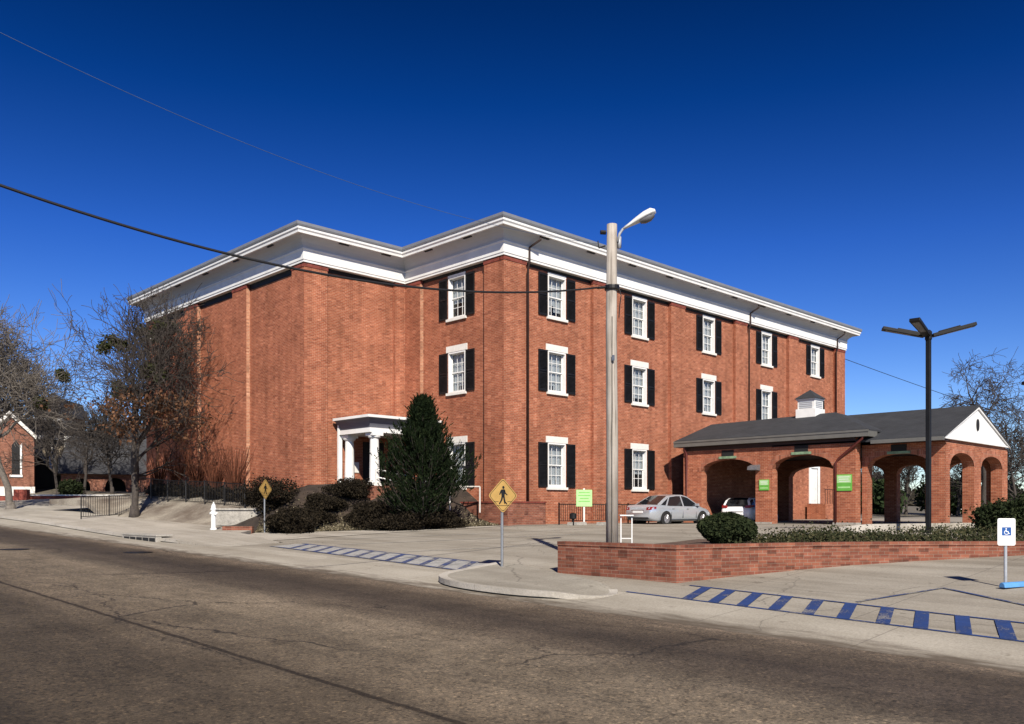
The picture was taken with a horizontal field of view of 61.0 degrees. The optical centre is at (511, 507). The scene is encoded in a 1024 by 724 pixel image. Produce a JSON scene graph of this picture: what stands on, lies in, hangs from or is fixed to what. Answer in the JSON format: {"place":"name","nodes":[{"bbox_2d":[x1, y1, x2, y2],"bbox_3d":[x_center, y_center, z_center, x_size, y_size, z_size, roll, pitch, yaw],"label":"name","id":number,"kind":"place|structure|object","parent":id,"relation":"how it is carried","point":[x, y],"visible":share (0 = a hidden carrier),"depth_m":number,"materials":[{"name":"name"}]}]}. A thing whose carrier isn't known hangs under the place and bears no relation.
{"place":"outdoors","nodes":[
{"label":"outdoors","id":0,"kind":"place"},
{"bbox_2d":[0,499,278,546],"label":"sidewalk","id":1,"kind":"structure","parent":0,"point":[189,533],"depth_m":38.80,"materials":[{"name":"concrete"}]},
{"bbox_2d":[80,495,129,518],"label":"metal railing","id":2,"kind":"object","parent":1,"relation":"on","point":[81,516],"visible":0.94,"depth_m":44.12,"materials":[{"name":"black metal"}]},
{"bbox_2d":[210,502,217,529],"bbox_3d":[-12.210,0.373,35.604,0.300,1.240,0.288,0,0,-44],"label":"fire hydrant","id":3,"kind":"object","parent":1,"relation":"on","point":[213,512],"visible":0.91,"depth_m":35.53,"materials":[{"name":"metal"}]},
{"bbox_2d":[49,493,260,524],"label":"dry lawn","id":4,"kind":"structure","parent":0,"point":[172,510],"depth_m":45.11,"materials":[{"name":"beige plant"}]},
{"bbox_2d":[143,482,165,496],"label":"foundation shrub","id":5,"kind":"object","parent":4,"relation":"on","point":[148,489],"visible":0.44,"depth_m":49.06,"materials":[{"name":"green plant"}]},
{"bbox_2d":[142,446,175,484],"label":"twiggy shrub","id":6,"kind":"object","parent":4,"relation":"on","point":[159,476],"visible":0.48,"depth_m":49.41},
{"bbox_2d":[154,446,191,486],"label":"twiggy shrub","id":7,"kind":"object","parent":4,"relation":"on","point":[173,476],"visible":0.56,"depth_m":47.62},
{"bbox_2d":[178,484,201,497],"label":"foundation shrub","id":8,"kind":"object","parent":4,"relation":"on","point":[190,491],"visible":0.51,"depth_m":45.68,"materials":[{"name":"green plant"}]},
{"bbox_2d":[139,477,245,507],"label":"metal railing","id":9,"kind":"object","parent":4,"relation":"on","point":[168,490],"visible":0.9,"depth_m":44.93,"materials":[{"name":"black metal"}]},
{"bbox_2d":[178,442,216,495],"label":"twiggy shrub","id":10,"kind":"object","parent":4,"relation":"on","point":[198,475],"visible":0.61,"depth_m":45.66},
{"bbox_2d":[199,483,223,499],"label":"foundation shrub","id":11,"kind":"object","parent":4,"relation":"on","point":[214,491],"visible":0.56,"depth_m":44.08,"materials":[{"name":"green plant"}]},
{"bbox_2d":[195,444,235,499],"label":"twiggy shrub","id":12,"kind":"object","parent":4,"relation":"on","point":[215,475],"visible":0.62,"depth_m":44.17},
{"bbox_2d":[210,443,256,489],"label":"twiggy shrub","id":13,"kind":"object","parent":4,"relation":"on","point":[230,479],"visible":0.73,"depth_m":42.79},
{"bbox_2d":[219,485,247,501],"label":"foundation shrub","id":14,"kind":"object","parent":4,"relation":"on","point":[232,494],"visible":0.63,"depth_m":42.49,"materials":[{"name":"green plant"}]},
{"bbox_2d":[230,482,498,532],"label":"planting bank","id":15,"kind":"structure","parent":0,"point":[310,489],"depth_m":38.67,"materials":[{"name":"soil"}]},
{"bbox_2d":[216,508,270,525],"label":"wall","id":16,"kind":"structure","parent":15,"relation":"on","point":[228,516],"depth_m":38.27,"materials":[{"name":"concrete"}]},
{"bbox_2d":[238,470,306,516],"bbox_3d":[-10.676,-0.590,38.190,2.922,2.121,3.009,0,0,1],"label":"bank shrub","id":17,"kind":"object","parent":15,"relation":"on","point":[278,494],"visible":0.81,"depth_m":37.75,"materials":[{"name":"green plant"}]},
{"bbox_2d":[259,504,324,533],"bbox_3d":[-8.970,0.538,35.534,2.641,1.626,2.821,0,0,-16],"label":"bank shrub","id":18,"kind":"object","parent":15,"relation":"on","point":[292,520],"visible":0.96,"depth_m":34.83,"materials":[{"name":"green plant"}]},
{"bbox_2d":[297,505,340,522],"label":"bank shrub","id":19,"kind":"object","parent":15,"relation":"on","point":[322,514],"visible":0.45,"depth_m":36.68,"materials":[{"name":"green plant"}]},
{"bbox_2d":[298,491,350,511],"bbox_3d":[-8.144,-0.244,37.707,1.974,1.029,2.135,0,0,-44],"label":"bank shrub","id":20,"kind":"object","parent":15,"relation":"on","point":[325,502],"visible":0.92,"depth_m":37.36,"materials":[{"name":"green plant"}]},
{"bbox_2d":[317,476,373,499],"bbox_3d":[-7.143,-0.841,38.834,2.662,1.198,2.763,0,0,-44],"label":"bank shrub","id":21,"kind":"object","parent":15,"relation":"on","point":[344,486],"visible":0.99,"depth_m":38.24,"materials":[{"name":"green plant"}]},
{"bbox_2d":[338,498,400,524],"bbox_3d":[-5.850,0.220,37.442,3.098,1.332,3.234,0,0,-44],"label":"bank shrub","id":22,"kind":"object","parent":15,"relation":"on","point":[364,508],"visible":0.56,"depth_m":36.74,"materials":[{"name":"green plant"}]},
{"bbox_2d":[344,510,396,529],"bbox_3d":[-5.336,0.613,36.820,3.345,1.086,3.045,0,0,-44],"label":"bank shrub","id":23,"kind":"object","parent":15,"relation":"on","point":[359,521],"visible":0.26,"depth_m":36.16,"materials":[{"name":"green plant"}]},
{"bbox_2d":[255,493,500,532],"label":"leaf litter","id":24,"kind":"object","parent":15,"relation":"on","point":[336,527],"visible":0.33,"depth_m":36.82,"materials":[{"name":"plant"}]},
{"bbox_2d":[372,509,434,530],"bbox_3d":[-4.516,0.591,36.170,2.989,1.109,2.826,0,0,-44],"label":"bank shrub","id":25,"kind":"object","parent":15,"relation":"on","point":[404,520],"visible":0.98,"depth_m":35.40,"materials":[{"name":"green plant"}]},
{"bbox_2d":[414,506,469,528],"bbox_3d":[-3.300,0.490,36.784,3.102,1.258,2.742,0,0,-44],"label":"bank shrub","id":26,"kind":"object","parent":15,"relation":"on","point":[447,519],"visible":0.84,"depth_m":36.10,"materials":[{"name":"green plant"}]},
{"bbox_2d":[250,524,548,539],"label":"walkway","id":27,"kind":"structure","parent":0,"point":[275,536],"depth_m":34.39,"materials":[{"name":"concrete"}]},
{"bbox_2d":[259,479,271,532],"bbox_3d":[-10.093,0.074,35.505,0.080,2.484,0.808,0,0,22],"label":"crosswalk sign","id":28,"kind":"object","parent":27,"relation":"on","point":[265,489],"visible":0.97,"depth_m":35.48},
{"bbox_2d":[30,488,961,542],"bbox_3d":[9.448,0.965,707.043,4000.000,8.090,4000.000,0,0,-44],"label":"ground","id":29,"kind":"structure","parent":0,"point":[913,511],"depth_m":80.72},
{"bbox_2d":[0,411,38,494],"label":"brick church","id":30,"kind":"structure","parent":29,"relation":"on","point":[25,480],"depth_m":77.41,"materials":[{"name":"red brick"}]},
{"bbox_2d":[10,442,22,476],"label":"window","id":31,"kind":"structure","parent":30,"relation":"in","point":[17,449],"depth_m":77.37,"materials":[{"name":"glass"}]},
{"bbox_2d":[35,451,51,488],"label":"dark shed","id":32,"kind":"structure","parent":29,"relation":"on","point":[43,476],"depth_m":83.92,"materials":[{"name":"black paint"}]},
{"bbox_2d":[0,396,88,494],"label":"bare tree","id":33,"kind":"object","parent":29,"relation":"on","point":[47,435],"visible":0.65,"depth_m":72.93,"materials":[{"name":"brown plant"}]},
{"bbox_2d":[0,315,99,440],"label":"bare tree","id":34,"kind":"object","parent":29,"relation":"on","point":[48,389],"visible":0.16,"depth_m":82.28,"materials":[{"name":"brown plant"}]},
{"bbox_2d":[0,489,108,500],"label":"wall","id":35,"kind":"structure","parent":29,"relation":"on","point":[21,494],"depth_m":65.96,"materials":[{"name":"brick"}]},
{"bbox_2d":[30,421,79,468],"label":"bare tree","id":36,"kind":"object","parent":29,"relation":"on","point":[43,455],"depth_m":91.73,"materials":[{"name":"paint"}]},
{"bbox_2d":[32,400,87,423],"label":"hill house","id":37,"kind":"structure","parent":29,"relation":"on","point":[79,415],"depth_m":122.69,"materials":[{"name":"stone"}]},
{"bbox_2d":[0,281,125,509],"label":"bare tree","id":38,"kind":"object","parent":29,"relation":"on","point":[16,381],"visible":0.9,"depth_m":53.62,"materials":[{"name":"brown plant"}]},
{"bbox_2d":[57,478,85,494],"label":"evergreen bush","id":39,"kind":"object","parent":29,"relation":"on","point":[70,487],"visible":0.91,"depth_m":69.63,"materials":[{"name":"green plant"}]},
{"bbox_2d":[49,396,143,494],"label":"bare tree","id":40,"kind":"object","parent":29,"relation":"on","point":[86,449],"visible":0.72,"depth_m":71.81,"materials":[{"name":"brown plant"}]},
{"bbox_2d":[57,426,146,491],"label":"slate roofed hall","id":41,"kind":"structure","parent":29,"relation":"on","point":[120,476],"depth_m":80.67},
{"bbox_2d":[62,390,146,493],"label":"bare tree","id":42,"kind":"object","parent":29,"relation":"on","point":[108,464],"visible":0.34,"depth_m":74.01,"materials":[{"name":"brown plant"}]},
{"bbox_2d":[22,283,243,517],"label":"oak tree","id":43,"kind":"object","parent":29,"relation":"on","point":[159,332],"visible":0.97,"depth_m":44.49,"materials":[{"name":"brown plant"}]},
{"bbox_2d":[222,526,253,533],"bbox_3d":[-11.117,1.010,35.308,1.200,0.540,0.240,0,0,0],"label":"brick edging","id":44,"kind":"object","parent":29,"relation":"on","point":[251,528],"visible":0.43,"depth_m":35.19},
{"bbox_2d":[368,392,480,529],"bbox_3d":[-3.681,-1.894,36.269,4.621,5.891,4.710,0,0,-14],"label":"pine tree","id":45,"kind":"object","parent":29,"relation":"on","point":[425,447],"visible":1,"depth_m":35.52,"materials":[{"name":"green plant"}]},
{"bbox_2d":[127,211,861,523],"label":"brick building","id":46,"kind":"structure","parent":29,"relation":"on","point":[334,374],"depth_m":42.46,"materials":[{"name":"red brick"}]},
{"bbox_2d":[439,343,474,395],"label":"window","id":47,"kind":"structure","parent":46,"relation":"in","point":[457,367],"depth_m":41.34,"materials":[{"name":"white paint"}]},
{"bbox_2d":[439,271,474,322],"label":"window","id":48,"kind":"structure","parent":46,"relation":"in","point":[464,302],"depth_m":41.38,"materials":[{"name":"white paint"}]},
{"bbox_2d":[442,436,474,489],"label":"window","id":49,"kind":"structure","parent":46,"relation":"in","point":[471,482],"depth_m":40.51,"materials":[{"name":"white paint"}]},
{"bbox_2d":[538,436,575,489],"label":"window","id":50,"kind":"structure","parent":46,"relation":"in","point":[556,458],"depth_m":41.46,"materials":[{"name":"white paint"}]},
{"bbox_2d":[538,343,575,396],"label":"window","id":51,"kind":"structure","parent":46,"relation":"in","point":[556,367],"depth_m":41.45,"materials":[{"name":"white paint"}]},
{"bbox_2d":[538,272,575,322],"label":"window","id":52,"kind":"structure","parent":46,"relation":"in","point":[557,306],"depth_m":41.49,"materials":[{"name":"white paint"}]},
{"bbox_2d":[624,443,654,491],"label":"window","id":53,"kind":"structure","parent":46,"relation":"in","point":[639,465],"depth_m":45.93,"materials":[{"name":"white paint"}]},
{"bbox_2d":[624,360,654,406],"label":"window","id":54,"kind":"structure","parent":46,"relation":"in","point":[639,380],"depth_m":45.90,"materials":[{"name":"white paint"}]},
{"bbox_2d":[624,295,654,340],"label":"window","id":55,"kind":"structure","parent":46,"relation":"in","point":[639,314],"depth_m":45.90,"materials":[{"name":"white paint"}]},
{"bbox_2d":[696,373,721,415],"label":"window","id":56,"kind":"structure","parent":46,"relation":"in","point":[708,390],"depth_m":50.52,"materials":[{"name":"white paint"}]},
{"bbox_2d":[696,315,721,355],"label":"window","id":57,"kind":"structure","parent":46,"relation":"in","point":[708,329],"depth_m":50.52,"materials":[{"name":"white paint"}]},
{"bbox_2d":[756,384,776,419],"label":"window","id":58,"kind":"structure","parent":46,"relation":"in","point":[766,399],"depth_m":55.05,"materials":[{"name":"white paint"}]},
{"bbox_2d":[756,331,776,367],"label":"window","id":59,"kind":"structure","parent":46,"relation":"in","point":[766,343],"depth_m":55.05,"materials":[{"name":"white paint"}]},
{"bbox_2d":[806,344,824,378],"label":"window","id":60,"kind":"structure","parent":46,"relation":"in","point":[815,356],"depth_m":59.61,"materials":[{"name":"white paint"}]},
{"bbox_2d":[460,501,546,525],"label":"corner planter wall","id":61,"kind":"structure","parent":29,"relation":"on","point":[524,513],"depth_m":38.29,"materials":[{"name":"brick"}]},
{"bbox_2d":[673,390,1010,524],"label":"arcaded canopy","id":62,"kind":"object","parent":29,"relation":"on","point":[723,462],"visible":0.98,"depth_m":41.67,"materials":[{"name":"brick"}]},
{"bbox_2d":[837,474,851,490],"bbox_3d":[15.025,-1.150,39.361,0.045,0.740,0.720,0,0,-44],"label":"green sign","id":63,"kind":"object","parent":62,"relation":"attached to","point":[844,482],"visible":1,"depth_m":39.33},
{"bbox_2d":[861,478,907,514],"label":"evergreen bush","id":64,"kind":"object","parent":29,"relation":"on","point":[878,498],"visible":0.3,"depth_m":84.60,"materials":[{"name":"green plant"}]},
{"bbox_2d":[861,466,924,505],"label":"wood","id":65,"kind":"object","parent":29,"relation":"on","point":[910,501],"depth_m":165.94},
{"bbox_2d":[881,465,956,514],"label":"bare tree","id":66,"kind":"object","parent":29,"relation":"on","point":[907,480],"visible":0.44,"depth_m":87.97,"materials":[{"name":"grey plant"}]},
{"bbox_2d":[905,474,961,515],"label":"evergreen bush","id":67,"kind":"object","parent":29,"relation":"on","point":[921,504],"visible":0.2,"depth_m":89.47,"materials":[{"name":"green plant"}]},
{"bbox_2d":[919,448,1020,516],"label":"bare tree","id":68,"kind":"object","parent":29,"relation":"on","point":[959,496],"visible":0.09,"depth_m":83.39,"materials":[{"name":"brown plant"}]},
{"bbox_2d":[939,346,1023,504],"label":"tree","id":69,"kind":"object","parent":29,"relation":"on","point":[1012,407],"visible":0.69,"depth_m":68.40,"materials":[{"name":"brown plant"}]},
{"bbox_2d":[950,413,1023,499],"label":"tree","id":70,"kind":"object","parent":29,"relation":"on","point":[1019,463],"visible":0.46,"depth_m":76.33,"materials":[{"name":"brown plant"}]},
{"bbox_2d":[950,439,1023,499],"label":"bare tree","id":71,"kind":"object","parent":29,"relation":"on","point":[958,478],"visible":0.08,"depth_m":79.40,"materials":[{"name":"brown plant"}]},
{"bbox_2d":[0,527,1023,723],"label":"road","id":72,"kind":"structure","parent":0,"point":[95,632],"depth_m":10.30,"materials":[{"name":"asphalt"}]},
{"bbox_2d":[0,518,1023,672],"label":"driveway apron","id":73,"kind":"object","parent":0,"point":[992,653],"visible":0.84,"depth_m":14.27,"materials":[{"name":"concrete"}]},
{"bbox_2d":[0,516,185,542],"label":"kerb","id":74,"kind":"structure","parent":73,"relation":"on","point":[87,529],"depth_m":37.64,"materials":[{"name":"concrete"}]},
{"bbox_2d":[122,533,172,541],"bbox_3d":[-13.563,1.131,32.294,0.620,0.350,3.240,0,0,-44],"label":"storm drain","id":75,"kind":"object","parent":74,"relation":"in","point":[151,537],"visible":0.84,"depth_m":31.64,"materials":[{"name":"concrete"}]},
{"bbox_2d":[626,591,1023,641],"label":"crossing line","id":76,"kind":"object","parent":73,"relation":"on","point":[838,618],"visible":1,"depth_m":13.43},
{"bbox_2d":[0,0,1023,490],"label":"sky","id":77,"kind":"structure","parent":0,"point":[856,163],"materials":[{"name":"blue"}]},
{"bbox_2d":[231,517,1023,672],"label":"parking lot","id":78,"kind":"structure","parent":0,"point":[984,576],"depth_m":17.94,"materials":[{"name":"concrete"}]},
{"bbox_2d":[277,544,488,568],"bbox_3d":[-3.814,1.356,24.821,1.363,0.306,11.198,0,0,-41],"label":"crossing infill","id":79,"kind":"object","parent":78,"relation":"on","point":[456,564],"visible":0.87,"depth_m":24.21,"materials":[{"name":"concrete"}]},
{"bbox_2d":[439,562,617,598],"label":"island kerb","id":80,"kind":"structure","parent":78,"relation":"on","point":[444,578],"depth_m":16.79,"materials":[{"name":"concrete"}]},
{"bbox_2d":[448,563,610,597],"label":"traffic island","id":81,"kind":"structure","parent":78,"relation":"on","point":[509,575],"depth_m":17.95,"materials":[{"name":"concrete"}]},
{"bbox_2d":[489,479,516,566],"bbox_3d":[-0.230,0.526,20.298,0.780,2.410,0.080,0,0,-34],"label":"crosswalk sign","id":82,"kind":"object","parent":81,"relation":"on","point":[502,495],"visible":0.97,"depth_m":20.27,"materials":[{"name":"metal"}]},
{"bbox_2d":[576,488,591,521],"bbox_3d":[3.197,0.040,38.591,0.720,1.820,0.069,0,0,-9],"label":"green sign","id":83,"kind":"object","parent":78,"relation":"on","point":[583,497],"visible":0.94,"depth_m":38.57,"materials":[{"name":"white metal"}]},
{"bbox_2d":[558,503,648,524],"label":"metal railing","id":84,"kind":"object","parent":78,"relation":"on","point":[559,504],"visible":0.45,"depth_m":40.16,"materials":[{"name":"black metal"}]},
{"bbox_2d":[626,495,709,523],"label":"parked car","id":85,"kind":"object","parent":78,"relation":"on","point":[664,509],"visible":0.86,"depth_m":41.21,"materials":[{"name":"silver metal"}]},
{"bbox_2d":[681,587,711,598],"bbox_3d":[3.486,1.592,16.367,0.200,0.101,1.427,0,0,27],"label":"crossing bar","id":86,"kind":"object","parent":78,"relation":"on","point":[695,593],"visible":1,"depth_m":16.29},
{"bbox_2d":[707,589,735,601],"bbox_3d":[3.856,1.605,15.946,0.200,0.101,1.417,0,0,27],"label":"crossing bar","id":87,"kind":"object","parent":78,"relation":"on","point":[722,595],"visible":1,"depth_m":15.93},
{"bbox_2d":[737,592,762,605],"bbox_3d":[4.245,1.619,15.501,0.200,0.102,1.406,0,0,27],"label":"crossing bar","id":88,"kind":"object","parent":78,"relation":"on","point":[749,599],"visible":1,"depth_m":15.45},
{"bbox_2d":[768,596,792,609],"bbox_3d":[4.648,1.633,15.042,0.200,0.102,1.395,0,0,27],"label":"crossing bar","id":89,"kind":"object","parent":78,"relation":"on","point":[780,602],"visible":1,"depth_m":14.97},
{"bbox_2d":[557,541,1023,582],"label":"brick planter","id":90,"kind":"object","parent":78,"relation":"on","point":[669,563],"visible":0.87,"depth_m":18.92,"materials":[{"name":"brick"}]},
{"bbox_2d":[642,536,961,544],"bbox_3d":[13.826,0.850,24.197,25.902,0.099,10.585,0,0,-5],"label":"planter bed","id":91,"kind":"object","parent":78,"relation":"on","point":[699,541],"visible":0.06,"depth_m":21.77,"materials":[{"name":"soil"}]},
{"bbox_2d":[597,208,655,542],"bbox_3d":[2.575,-2.699,19.553,1.308,8.000,0.368,0,0,13],"label":"utility pole","id":92,"kind":"object","parent":91,"relation":"on","point":[611,288],"visible":0.97,"depth_m":19.54,"materials":[{"name":"grey wood"}]},
{"bbox_2d":[0,32,596,243],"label":"overhead wire","id":93,"kind":"object","parent":92,"relation":"attached to","point":[274,154],"visible":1,"depth_m":14.28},
{"bbox_2d":[0,184,598,292],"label":"power cable","id":94,"kind":"object","parent":92,"relation":"attached to","point":[172,239],"visible":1,"depth_m":14.52,"materials":[{"name":"rubber"}]},
{"bbox_2d":[619,515,633,542],"bbox_3d":[2.709,0.555,20.603,0.320,0.790,0.160,0,0,0],"label":"metal stand","id":95,"kind":"object","parent":91,"relation":"on","point":[621,538],"visible":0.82,"depth_m":20.59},
{"bbox_2d":[696,511,758,543],"bbox_3d":[4.990,0.528,20.289,1.351,0.927,1.408,0,0,-44],"label":"boxwood ball","id":96,"kind":"object","parent":91,"relation":"on","point":[719,528],"visible":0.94,"depth_m":19.88,"materials":[{"name":"green plant"}]},
{"bbox_2d":[709,516,1023,543],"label":"ground cover","id":97,"kind":"object","parent":91,"relation":"on","point":[837,535],"visible":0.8,"depth_m":21.58,"materials":[{"name":"green plant"}]},
{"bbox_2d":[881,317,976,532],"bbox_3d":[12.372,-2.237,25.551,2.599,6.474,1.417,0,0,9],"label":"parking lot lamp","id":98,"kind":"object","parent":91,"relation":"on","point":[921,328],"visible":0.94,"depth_m":25.94,"materials":[{"name":"metal"}]},
{"bbox_2d":[963,493,1023,531],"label":"evergreen bush","id":99,"kind":"object","parent":91,"relation":"on","point":[991,513],"visible":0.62,"depth_m":26.65,"materials":[{"name":"green plant"}]},
{"bbox_2d":[801,599,823,613],"bbox_3d":[5.051,1.648,14.582,0.200,0.103,1.384,0,0,27],"label":"crossing bar","id":100,"kind":"object","parent":78,"relation":"on","point":[813,606],"visible":1,"depth_m":14.55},
{"bbox_2d":[836,603,857,618],"bbox_3d":[5.447,1.662,14.131,0.200,0.103,1.373,0,0,27],"label":"crossing bar","id":101,"kind":"object","parent":78,"relation":"on","point":[847,610],"visible":1,"depth_m":14.11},
{"bbox_2d":[691,585,1023,622],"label":"crossing line","id":102,"kind":"object","parent":78,"relation":"on","point":[864,604],"visible":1,"depth_m":14.49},
{"bbox_2d":[752,523,974,539],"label":"bed kerb","id":103,"kind":"structure","parent":78,"relation":"on","point":[876,526],"depth_m":27.45,"materials":[{"name":"concrete"}]},
{"bbox_2d":[876,607,894,623],"bbox_3d":[5.862,1.677,13.656,0.200,0.104,1.361,0,0,26],"label":"crossing bar","id":104,"kind":"object","parent":78,"relation":"on","point":[885,614],"visible":1,"depth_m":13.62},
{"bbox_2d":[913,611,929,627],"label":"crossing bar","id":105,"kind":"object","parent":78,"relation":"on","point":[921,619],"visible":1,"depth_m":13.20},
{"bbox_2d":[955,615,971,633],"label":"crossing bar","id":106,"kind":"object","parent":78,"relation":"on","point":[963,624],"visible":1,"depth_m":12.75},
{"bbox_2d":[997,518,1014,581],"bbox_3d":[8.933,0.909,15.742,0.310,1.445,0.073,0,0,5],"label":"disabled parking sign","id":107,"kind":"object","parent":78,"relation":"on","point":[1005,532],"visible":0.94,"depth_m":15.71,"materials":[{"name":"metal"}]},
{"bbox_2d":[995,620,1016,639],"bbox_3d":[7.004,1.719,12.353,0.200,0.105,1.329,0,0,26],"label":"crossing bar","id":108,"kind":"object","parent":78,"relation":"on","point":[1005,629],"visible":1,"depth_m":12.32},
{"bbox_2d":[999,581,1023,587],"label":"wheel stop","id":109,"kind":"object","parent":78,"relation":"on","point":[1011,584],"visible":1,"depth_m":15.57,"materials":[{"name":"blue paint"}]},
{"bbox_2d":[777,521,925,523],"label":"canopy drive","id":110,"kind":"structure","parent":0,"point":[815,522],"depth_m":44.40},
{"bbox_2d":[721,498,778,521],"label":"parked car","id":111,"kind":"object","parent":110,"relation":"on","point":[744,506],"visible":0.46,"depth_m":44.26,"materials":[{"name":"white paint"}]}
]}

